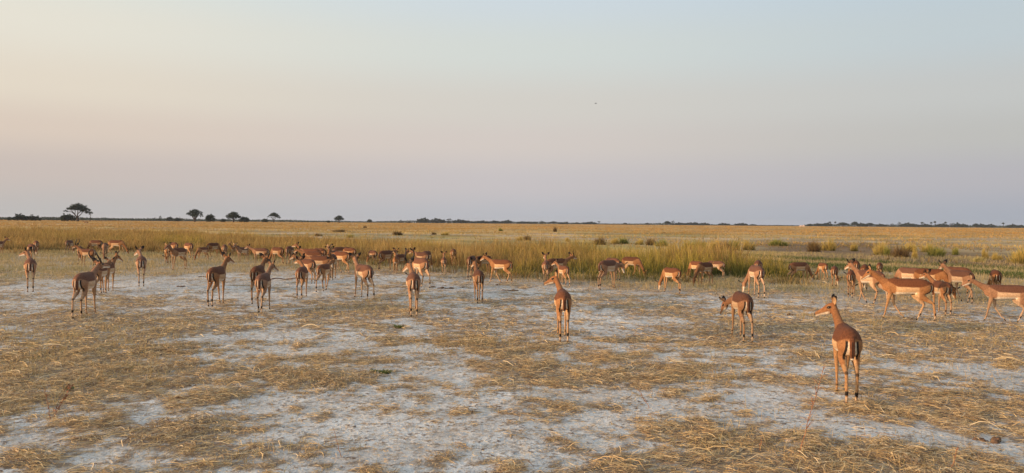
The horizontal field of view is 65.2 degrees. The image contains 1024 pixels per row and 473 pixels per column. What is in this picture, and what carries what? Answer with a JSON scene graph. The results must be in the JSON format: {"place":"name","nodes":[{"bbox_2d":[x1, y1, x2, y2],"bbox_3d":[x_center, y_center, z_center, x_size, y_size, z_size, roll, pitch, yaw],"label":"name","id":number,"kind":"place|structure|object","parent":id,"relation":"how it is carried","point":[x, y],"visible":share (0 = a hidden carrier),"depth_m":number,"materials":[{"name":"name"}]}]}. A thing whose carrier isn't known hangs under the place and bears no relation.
{"place":"outdoors","nodes":[
{"label":"outdoors","id":0,"kind":"place"},
{"bbox_2d":[0,219,1023,472],"bbox_3d":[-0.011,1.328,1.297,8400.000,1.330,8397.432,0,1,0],"label":"ground","id":1,"kind":"structure","parent":0,"point":[410,435],"depth_m":10.73,"materials":[{"name":"soil"}]},
{"bbox_2d":[0,236,9,253],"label":"impala","id":2,"kind":"object","parent":1,"relation":"on","point":[2,243],"visible":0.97,"depth_m":43.72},
{"bbox_2d":[11,213,41,220],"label":"bush","id":3,"kind":"object","parent":1,"relation":"on","point":[23,217],"visible":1,"depth_m":426.42,"materials":[{"name":"green plant"}]},
{"bbox_2d":[19,246,36,290],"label":"impala","id":4,"kind":"object","parent":1,"relation":"on","point":[30,264],"visible":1,"depth_m":22.09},
{"bbox_2d":[27,244,35,259],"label":"impala","id":5,"kind":"object","parent":1,"relation":"on","point":[33,248],"visible":0.66,"depth_m":37.65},
{"bbox_2d":[33,241,39,254],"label":"impala","id":6,"kind":"object","parent":1,"relation":"on","point":[36,243],"visible":0.72,"depth_m":43.38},
{"bbox_2d":[53,384,73,416],"bbox_3d":[-4.495,1.665,8.011,0.197,0.372,0.076,0,1,-30],"label":"dry stem","id":7,"kind":"object","parent":1,"relation":"on","point":[66,395],"visible":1,"depth_m":8.01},
{"bbox_2d":[60,213,76,220],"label":"bush","id":8,"kind":"object","parent":1,"relation":"on","point":[67,217],"visible":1,"depth_m":410.21,"materials":[{"name":"green plant"}]},
{"bbox_2d":[65,240,75,253],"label":"impala","id":9,"kind":"object","parent":1,"relation":"on","point":[69,243],"visible":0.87,"depth_m":45.13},
{"bbox_2d":[63,203,90,220],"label":"tree","id":10,"kind":"object","parent":1,"relation":"on","point":[82,208],"visible":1,"depth_m":421.20,"materials":[{"name":"green plant"}]},
{"bbox_2d":[72,239,95,266],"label":"impala","id":11,"kind":"object","parent":1,"relation":"on","point":[84,252],"visible":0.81,"depth_m":33.90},
{"bbox_2d":[71,249,109,317],"bbox_3d":[-8.882,0.967,16.828,0.401,1.364,1.497,0,1,-11],"label":"impala","id":12,"kind":"object","parent":1,"relation":"on","point":[85,282],"visible":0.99,"depth_m":16.45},
{"bbox_2d":[84,240,102,252],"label":"impala","id":13,"kind":"object","parent":1,"relation":"on","point":[93,243],"visible":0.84,"depth_m":45.68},
{"bbox_2d":[91,256,115,294],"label":"impala","id":14,"kind":"object","parent":1,"relation":"on","point":[101,272],"visible":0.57,"depth_m":21.67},
{"bbox_2d":[100,243,107,258],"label":"impala","id":15,"kind":"object","parent":1,"relation":"on","point":[104,247],"visible":0.95,"depth_m":40.24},
{"bbox_2d":[100,251,122,292],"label":"impala","id":16,"kind":"object","parent":1,"relation":"on","point":[111,269],"visible":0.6,"depth_m":22.52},
{"bbox_2d":[108,240,129,254],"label":"impala","id":17,"kind":"object","parent":1,"relation":"on","point":[114,243],"visible":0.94,"depth_m":45.13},
{"bbox_2d":[134,246,146,285],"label":"impala","id":18,"kind":"object","parent":1,"relation":"on","point":[141,261],"visible":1,"depth_m":24.18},
{"bbox_2d":[162,244,171,264],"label":"impala","id":19,"kind":"object","parent":1,"relation":"on","point":[167,253],"visible":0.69,"depth_m":35.90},
{"bbox_2d":[164,242,186,268],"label":"impala","id":20,"kind":"object","parent":1,"relation":"on","point":[181,253],"visible":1,"depth_m":32.34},
{"bbox_2d":[184,243,193,258],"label":"impala","id":21,"kind":"object","parent":1,"relation":"on","point":[188,246],"visible":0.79,"depth_m":40.92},
{"bbox_2d":[186,209,202,221],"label":"tree","id":22,"kind":"object","parent":1,"relation":"on","point":[194,213],"visible":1,"depth_m":482.79,"materials":[{"name":"green plant"}]},
{"bbox_2d":[193,247,208,259],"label":"impala","id":23,"kind":"object","parent":1,"relation":"on","point":[200,250],"visible":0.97,"depth_m":39.85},
{"bbox_2d":[205,214,214,221],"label":"bush","id":24,"kind":"object","parent":1,"relation":"on","point":[209,218],"visible":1,"depth_m":485.91,"materials":[{"name":"green plant"}]},
{"bbox_2d":[205,243,222,257],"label":"impala","id":25,"kind":"object","parent":1,"relation":"on","point":[212,246],"visible":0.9,"depth_m":42.18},
{"bbox_2d":[206,252,234,306],"bbox_3d":[-7.061,1.005,19.284,0.336,1.237,1.468,0,1,-3],"label":"impala","id":26,"kind":"object","parent":1,"relation":"on","point":[216,275],"visible":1,"depth_m":18.87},
{"bbox_2d":[226,212,240,221],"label":"tree","id":27,"kind":"object","parent":1,"relation":"on","point":[232,215],"visible":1,"depth_m":508.64,"materials":[{"name":"green plant"}]},
{"bbox_2d":[233,242,248,260],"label":"impala","id":28,"kind":"object","parent":1,"relation":"on","point":[240,250],"visible":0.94,"depth_m":39.15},
{"bbox_2d":[238,216,249,221],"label":"bush","id":29,"kind":"object","parent":1,"relation":"on","point":[243,219],"visible":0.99,"depth_m":511.34,"materials":[{"name":"green plant"}]},
{"bbox_2d":[244,244,268,262],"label":"impala","id":30,"kind":"object","parent":1,"relation":"on","point":[257,251],"visible":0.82,"depth_m":36.98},
{"bbox_2d":[250,253,269,303],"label":"impala","id":31,"kind":"object","parent":1,"relation":"on","point":[255,271],"visible":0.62,"depth_m":19.34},
{"bbox_2d":[255,259,278,312],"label":"impala","id":32,"kind":"object","parent":1,"relation":"on","point":[262,282],"visible":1,"depth_m":17.50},
{"bbox_2d":[268,247,283,262],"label":"impala","id":33,"kind":"object","parent":1,"relation":"on","point":[279,251],"visible":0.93,"depth_m":36.25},
{"bbox_2d":[285,246,294,262],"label":"impala","id":34,"kind":"object","parent":1,"relation":"on","point":[289,250],"visible":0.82,"depth_m":35.82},
{"bbox_2d":[294,255,307,298],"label":"impala","id":35,"kind":"object","parent":1,"relation":"on","point":[301,273],"visible":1,"depth_m":20.78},
{"bbox_2d":[290,251,315,283],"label":"impala","id":36,"kind":"object","parent":1,"relation":"on","point":[310,265],"visible":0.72,"depth_m":25.79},
{"bbox_2d":[292,242,320,254],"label":"impala","id":37,"kind":"object","parent":1,"relation":"on","point":[297,245],"visible":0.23,"depth_m":34.30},
{"bbox_2d":[293,246,323,255],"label":"impala","id":38,"kind":"object","parent":1,"relation":"on","point":[312,253],"visible":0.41,"depth_m":31.24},
{"bbox_2d":[299,253,330,279],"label":"impala","id":39,"kind":"object","parent":1,"relation":"on","point":[318,260],"visible":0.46,"depth_m":27.27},
{"bbox_2d":[316,257,335,291],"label":"impala","id":40,"kind":"object","parent":1,"relation":"on","point":[323,269],"visible":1,"depth_m":22.95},
{"bbox_2d":[325,246,336,278],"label":"impala","id":41,"kind":"object","parent":1,"relation":"on","point":[332,256],"visible":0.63,"depth_m":27.72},
{"bbox_2d":[325,251,349,272],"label":"impala","id":42,"kind":"object","parent":1,"relation":"on","point":[344,256],"visible":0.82,"depth_m":31.00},
{"bbox_2d":[332,247,358,262],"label":"impala","id":43,"kind":"object","parent":1,"relation":"on","point":[340,249],"visible":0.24,"depth_m":36.56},
{"bbox_2d":[340,247,355,265],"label":"impala","id":44,"kind":"object","parent":1,"relation":"on","point":[351,250],"visible":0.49,"depth_m":36.06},
{"bbox_2d":[349,252,374,299],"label":"impala","id":45,"kind":"object","parent":1,"relation":"on","point":[363,272],"visible":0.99,"depth_m":20.71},
{"bbox_2d":[365,250,376,265],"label":"impala","id":46,"kind":"object","parent":1,"relation":"on","point":[372,253],"visible":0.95,"depth_m":36.04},
{"bbox_2d":[377,368,392,373],"bbox_3d":[-1.677,1.778,10.556,0.205,0.066,0.194,0,1,0],"label":"weed","id":47,"kind":"object","parent":1,"relation":"on","point":[383,370],"visible":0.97,"depth_m":10.54,"materials":[{"name":"green plant"}]},
{"bbox_2d":[378,247,398,269],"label":"impala","id":48,"kind":"object","parent":1,"relation":"on","point":[383,255],"visible":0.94,"depth_m":32.61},
{"bbox_2d":[392,251,398,272],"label":"impala","id":49,"kind":"object","parent":1,"relation":"on","point":[395,259],"visible":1,"depth_m":31.16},
{"bbox_2d":[394,248,409,269],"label":"impala","id":50,"kind":"object","parent":1,"relation":"on","point":[401,257],"visible":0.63,"depth_m":32.50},
{"bbox_2d":[402,248,420,316],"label":"impala","id":51,"kind":"object","parent":1,"relation":"on","point":[413,280],"visible":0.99,"depth_m":17.10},
{"bbox_2d":[405,257,430,287],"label":"impala","id":52,"kind":"object","parent":1,"relation":"on","point":[419,264],"visible":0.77,"depth_m":24.52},
{"bbox_2d":[408,247,428,270],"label":"impala","id":53,"kind":"object","parent":1,"relation":"on","point":[422,255],"visible":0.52,"depth_m":31.63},
{"bbox_2d":[416,217,429,222],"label":"tree","id":54,"kind":"object","parent":1,"relation":"on","point":[423,220],"visible":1,"depth_m":1091.51,"materials":[{"name":"green plant"}]},
{"bbox_2d":[0,224,846,285],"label":"tall grass","id":55,"kind":"structure","parent":1,"relation":"on","point":[48,238],"depth_m":42.07,"materials":[{"name":"plant"}]},
{"bbox_2d":[423,251,435,268],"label":"impala","id":56,"kind":"object","parent":1,"relation":"on","point":[430,257],"visible":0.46,"depth_m":33.29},
{"bbox_2d":[430,218,445,222],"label":"tree","id":57,"kind":"object","parent":1,"relation":"on","point":[435,220],"visible":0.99,"depth_m":1192.66,"materials":[{"name":"green plant"}]},
{"bbox_2d":[441,251,446,274],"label":"impala","id":58,"kind":"object","parent":1,"relation":"on","point":[443,260],"visible":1,"depth_m":30.80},
{"bbox_2d":[452,219,470,222],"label":"tree","id":59,"kind":"object","parent":1,"relation":"on","point":[460,221],"visible":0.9,"depth_m":1195.18,"materials":[{"name":"green plant"}]},
{"bbox_2d":[467,256,479,279],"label":"impala","id":60,"kind":"object","parent":1,"relation":"on","point":[469,261],"visible":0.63,"depth_m":27.99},
{"bbox_2d":[470,257,484,302],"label":"impala","id":61,"kind":"object","parent":1,"relation":"on","point":[478,276],"visible":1,"depth_m":19.96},
{"bbox_2d":[476,256,495,274],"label":"impala","id":62,"kind":"object","parent":1,"relation":"on","point":[480,263],"visible":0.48,"depth_m":30.21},
{"bbox_2d":[213,232,777,273],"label":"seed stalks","id":63,"kind":"object","parent":1,"relation":"on","point":[499,250],"visible":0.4,"depth_m":39.35,"materials":[{"name":"beige plant"}]},
{"bbox_2d":[480,252,512,283],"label":"impala","id":64,"kind":"object","parent":1,"relation":"on","point":[504,265],"visible":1,"depth_m":26.56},
{"bbox_2d":[0,217,1018,227],"bbox_3d":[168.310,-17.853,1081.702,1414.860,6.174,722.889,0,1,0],"label":"scrub","id":65,"kind":"object","parent":1,"relation":"on","point":[132,219],"visible":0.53,"depth_m":1100.04,"materials":[{"name":"green plant"}]},
{"bbox_2d":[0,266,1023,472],"bbox_3d":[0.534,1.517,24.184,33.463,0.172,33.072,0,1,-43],"label":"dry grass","id":66,"kind":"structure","parent":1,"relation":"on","point":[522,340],"depth_m":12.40,"materials":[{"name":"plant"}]},
{"bbox_2d":[542,252,549,279],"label":"impala","id":67,"kind":"object","parent":1,"relation":"on","point":[545,265],"visible":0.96,"depth_m":26.38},
{"bbox_2d":[544,270,571,341],"bbox_3d":[0.854,1.198,14.052,0.361,1.157,1.397,0,1,-10],"label":"impala","id":68,"kind":"object","parent":1,"relation":"on","point":[562,300],"visible":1,"depth_m":13.57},
{"bbox_2d":[551,258,569,286],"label":"impala","id":69,"kind":"object","parent":1,"relation":"on","point":[563,270],"visible":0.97,"depth_m":25.39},
{"bbox_2d":[545,252,576,282],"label":"impala","id":70,"kind":"object","parent":1,"relation":"on","point":[562,261],"visible":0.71,"depth_m":26.82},
{"bbox_2d":[592,238,608,244],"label":"tussock","id":71,"kind":"object","parent":1,"relation":"on","point":[600,240],"visible":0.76,"depth_m":76.54,"materials":[{"name":"yellow plant"}]},
{"bbox_2d":[602,258,620,281],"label":"impala","id":72,"kind":"object","parent":1,"relation":"on","point":[617,261],"visible":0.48,"depth_m":27.34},
{"bbox_2d":[598,260,627,289],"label":"impala","id":73,"kind":"object","parent":1,"relation":"on","point":[606,266],"visible":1,"depth_m":24.57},
{"bbox_2d":[618,237,629,243],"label":"tussock","id":74,"kind":"object","parent":1,"relation":"on","point":[623,241],"visible":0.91,"depth_m":81.18,"materials":[{"name":"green plant"}]},
{"bbox_2d":[621,257,648,277],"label":"impala","id":75,"kind":"object","parent":1,"relation":"on","point":[634,261],"visible":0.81,"depth_m":29.50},
{"bbox_2d":[645,238,658,244],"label":"tussock","id":76,"kind":"object","parent":1,"relation":"on","point":[652,241],"visible":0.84,"depth_m":75.99,"materials":[{"name":"yellow plant"}]},
{"bbox_2d":[655,267,680,293],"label":"impala","id":77,"kind":"object","parent":1,"relation":"on","point":[673,273],"visible":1,"depth_m":23.42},
{"bbox_2d":[683,261,702,280],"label":"impala","id":78,"kind":"object","parent":1,"relation":"on","point":[693,265],"visible":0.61,"depth_m":28.26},
{"bbox_2d":[690,262,712,285],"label":"impala","id":79,"kind":"object","parent":1,"relation":"on","point":[706,268],"visible":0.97,"depth_m":26.04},
{"bbox_2d":[703,261,724,277],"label":"impala","id":80,"kind":"object","parent":1,"relation":"on","point":[719,265],"visible":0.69,"depth_m":29.90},
{"bbox_2d":[724,238,741,250],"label":"tussock","id":81,"kind":"object","parent":1,"relation":"on","point":[733,245],"visible":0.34,"depth_m":62.49,"materials":[{"name":"yellow plant"}]},
{"bbox_2d":[719,291,753,341],"bbox_3d":[4.015,1.386,14.289,0.310,0.826,1.540,0,1,-4],"label":"impala","id":82,"kind":"object","parent":1,"relation":"on","point":[740,302],"visible":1,"depth_m":13.77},
{"bbox_2d":[742,239,755,249],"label":"tussock","id":83,"kind":"object","parent":1,"relation":"on","point":[747,244],"visible":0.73,"depth_m":64.18,"materials":[{"name":"yellow plant"}]},
{"bbox_2d":[738,265,764,297],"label":"impala","id":84,"kind":"object","parent":1,"relation":"on","point":[755,272],"visible":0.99,"depth_m":22.24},
{"bbox_2d":[754,260,762,284],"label":"impala","id":85,"kind":"object","parent":1,"relation":"on","point":[758,263],"visible":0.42,"depth_m":26.71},
{"bbox_2d":[769,238,790,245],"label":"tussock","id":86,"kind":"object","parent":1,"relation":"on","point":[775,242],"visible":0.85,"depth_m":77.53,"materials":[{"name":"green plant"}]},
{"bbox_2d":[787,262,815,281],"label":"impala","id":87,"kind":"object","parent":1,"relation":"on","point":[794,267],"visible":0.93,"depth_m":27.64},
{"bbox_2d":[798,364,827,453],"bbox_3d":[2.610,1.511,6.934,0.122,0.833,0.218,0,1,-40],"label":"dry stem","id":88,"kind":"object","parent":1,"relation":"on","point":[812,406],"visible":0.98,"depth_m":6.93,"materials":[{"name":"plant"}]},
{"bbox_2d":[805,238,823,251],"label":"tussock","id":89,"kind":"object","parent":1,"relation":"on","point":[813,247],"visible":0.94,"depth_m":61.41,"materials":[{"name":"brown plant"}]},
{"bbox_2d":[813,262,827,279],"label":"impala","id":90,"kind":"object","parent":1,"relation":"on","point":[822,267],"visible":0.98,"depth_m":29.04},
{"bbox_2d":[818,239,835,250],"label":"tussock","id":91,"kind":"object","parent":1,"relation":"on","point":[829,246],"visible":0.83,"depth_m":64.15,"materials":[{"name":"yellow plant"}]},
{"bbox_2d":[830,266,841,287],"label":"impala","id":92,"kind":"object","parent":1,"relation":"on","point":[834,270],"visible":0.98,"depth_m":25.55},
{"bbox_2d":[814,294,862,404],"bbox_3d":[3.911,1.306,9.487,0.344,1.144,1.307,1,1,5],"label":"impala","id":93,"kind":"object","parent":1,"relation":"on","point":[847,343],"visible":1,"depth_m":9.04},
{"bbox_2d":[846,270,857,297],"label":"impala","id":94,"kind":"object","parent":1,"relation":"on","point":[851,278],"visible":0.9,"depth_m":22.39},
{"bbox_2d":[844,260,859,273],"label":"impala","id":95,"kind":"object","parent":1,"relation":"on","point":[856,263],"visible":0.3,"depth_m":27.30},
{"bbox_2d":[860,264,868,290],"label":"impala","id":96,"kind":"object","parent":1,"relation":"on","point":[864,267],"visible":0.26,"depth_m":24.34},
{"bbox_2d":[844,258,887,303],"bbox_3d":[9.204,1.160,20.874,0.325,1.143,1.466,0,1,-18],"label":"impala","id":97,"kind":"object","parent":1,"relation":"on","point":[872,281],"visible":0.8,"depth_m":20.83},
{"bbox_2d":[872,240,886,254],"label":"tussock","id":98,"kind":"object","parent":1,"relation":"on","point":[878,250],"visible":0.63,"depth_m":55.48,"materials":[{"name":"yellow plant"}]},
{"bbox_2d":[876,262,882,271],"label":"impala","id":99,"kind":"object","parent":1,"relation":"on","point":[879,266],"visible":0.74,"depth_m":29.51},
{"bbox_2d":[882,246,890,255],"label":"tussock","id":100,"kind":"object","parent":1,"relation":"on","point":[886,251],"visible":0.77,"depth_m":53.90,"materials":[{"name":"green plant"}]},
{"bbox_2d":[861,264,935,320],"bbox_3d":[8.306,1.197,17.210,1.460,1.177,0.336,1,1,26],"label":"impala","id":101,"kind":"object","parent":1,"relation":"on","point":[918,290],"visible":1,"depth_m":17.06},
{"bbox_2d":[888,246,911,256],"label":"tussock","id":102,"kind":"object","parent":1,"relation":"on","point":[898,252],"visible":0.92,"depth_m":52.02,"materials":[{"name":"brown plant"}]},
{"bbox_2d":[893,267,919,278],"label":"impala","id":103,"kind":"object","parent":1,"relation":"on","point":[904,272],"visible":0.51,"depth_m":22.87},
{"bbox_2d":[900,242,919,251],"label":"tussock","id":104,"kind":"object","parent":1,"relation":"on","point":[913,246],"visible":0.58,"depth_m":63.56,"materials":[{"name":"yellow plant"}]},
{"bbox_2d":[920,242,933,251],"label":"tussock","id":105,"kind":"object","parent":1,"relation":"on","point":[925,248],"visible":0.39,"depth_m":62.65,"materials":[{"name":"yellow plant"}]},
{"bbox_2d":[922,244,947,256],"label":"tussock","id":106,"kind":"object","parent":1,"relation":"on","point":[934,252],"visible":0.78,"depth_m":53.71,"materials":[{"name":"green plant"}]},
{"bbox_2d":[919,269,952,314],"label":"impala","id":107,"kind":"object","parent":1,"relation":"on","point":[942,289],"visible":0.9,"depth_m":18.19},
{"bbox_2d":[914,268,959,298],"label":"impala","id":108,"kind":"object","parent":1,"relation":"on","point":[938,274],"visible":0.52,"depth_m":21.99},
{"bbox_2d":[938,259,974,303],"bbox_3d":[11.945,1.189,21.516,0.328,1.110,1.450,0,1,-7],"label":"impala","id":109,"kind":"object","parent":1,"relation":"on","point":[959,276],"visible":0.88,"depth_m":21.33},
{"bbox_2d":[944,266,971,294],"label":"impala","id":110,"kind":"object","parent":1,"relation":"on","point":[958,268],"visible":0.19,"depth_m":23.18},
{"bbox_2d":[970,257,986,261],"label":"tussock","id":111,"kind":"object","parent":1,"relation":"on","point":[976,259],"visible":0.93,"depth_m":45.87,"materials":[{"name":"yellow plant"}]},
{"bbox_2d":[981,247,989,258],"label":"tussock","id":112,"kind":"object","parent":1,"relation":"on","point":[984,254],"visible":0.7,"depth_m":50.77,"materials":[{"name":"yellow plant"}]},
{"bbox_2d":[972,436,1000,443],"bbox_3d":[4.441,1.900,7.487,0.241,0.066,0.129,1,1,31],"label":"earth clod","id":113,"kind":"object","parent":1,"relation":"on","point":[995,440],"visible":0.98,"depth_m":7.46,"materials":[{"name":"soil"}]},
{"bbox_2d":[961,273,1023,321],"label":"impala","id":114,"kind":"object","parent":1,"relation":"on","point":[994,293],"visible":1,"depth_m":16.90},
{"bbox_2d":[987,269,1001,284],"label":"impala","id":115,"kind":"object","parent":1,"relation":"on","point":[995,276],"visible":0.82,"depth_m":22.26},
{"bbox_2d":[990,252,1003,259],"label":"tussock","id":116,"kind":"object","parent":1,"relation":"on","point":[995,257],"visible":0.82,"depth_m":48.54,"materials":[{"name":"yellow plant"}]},
{"bbox_2d":[1005,245,1023,263],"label":"tussock","id":117,"kind":"object","parent":1,"relation":"on","point":[1019,259],"visible":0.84,"depth_m":44.05,"materials":[{"name":"yellow plant"}]},
{"bbox_2d":[0,246,1023,312],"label":"turf grass","id":118,"kind":"structure","parent":0,"point":[6,256],"depth_m":34.31,"materials":[{"name":"plant"}]},
{"bbox_2d":[0,220,1023,267],"bbox_3d":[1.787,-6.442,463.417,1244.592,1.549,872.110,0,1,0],"label":"plain grass","id":119,"kind":"structure","parent":0,"point":[644,232],"depth_m":179.33,"materials":[{"name":"plant"}]},
{"bbox_2d":[0,0,1023,226],"label":"sky","id":120,"kind":"structure","parent":0,"point":[758,112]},
{"bbox_2d":[695,251,1023,278],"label":"green grass","id":121,"kind":"structure","parent":0,"point":[1020,274],"depth_m":38.97,"materials":[{"name":"plant"}]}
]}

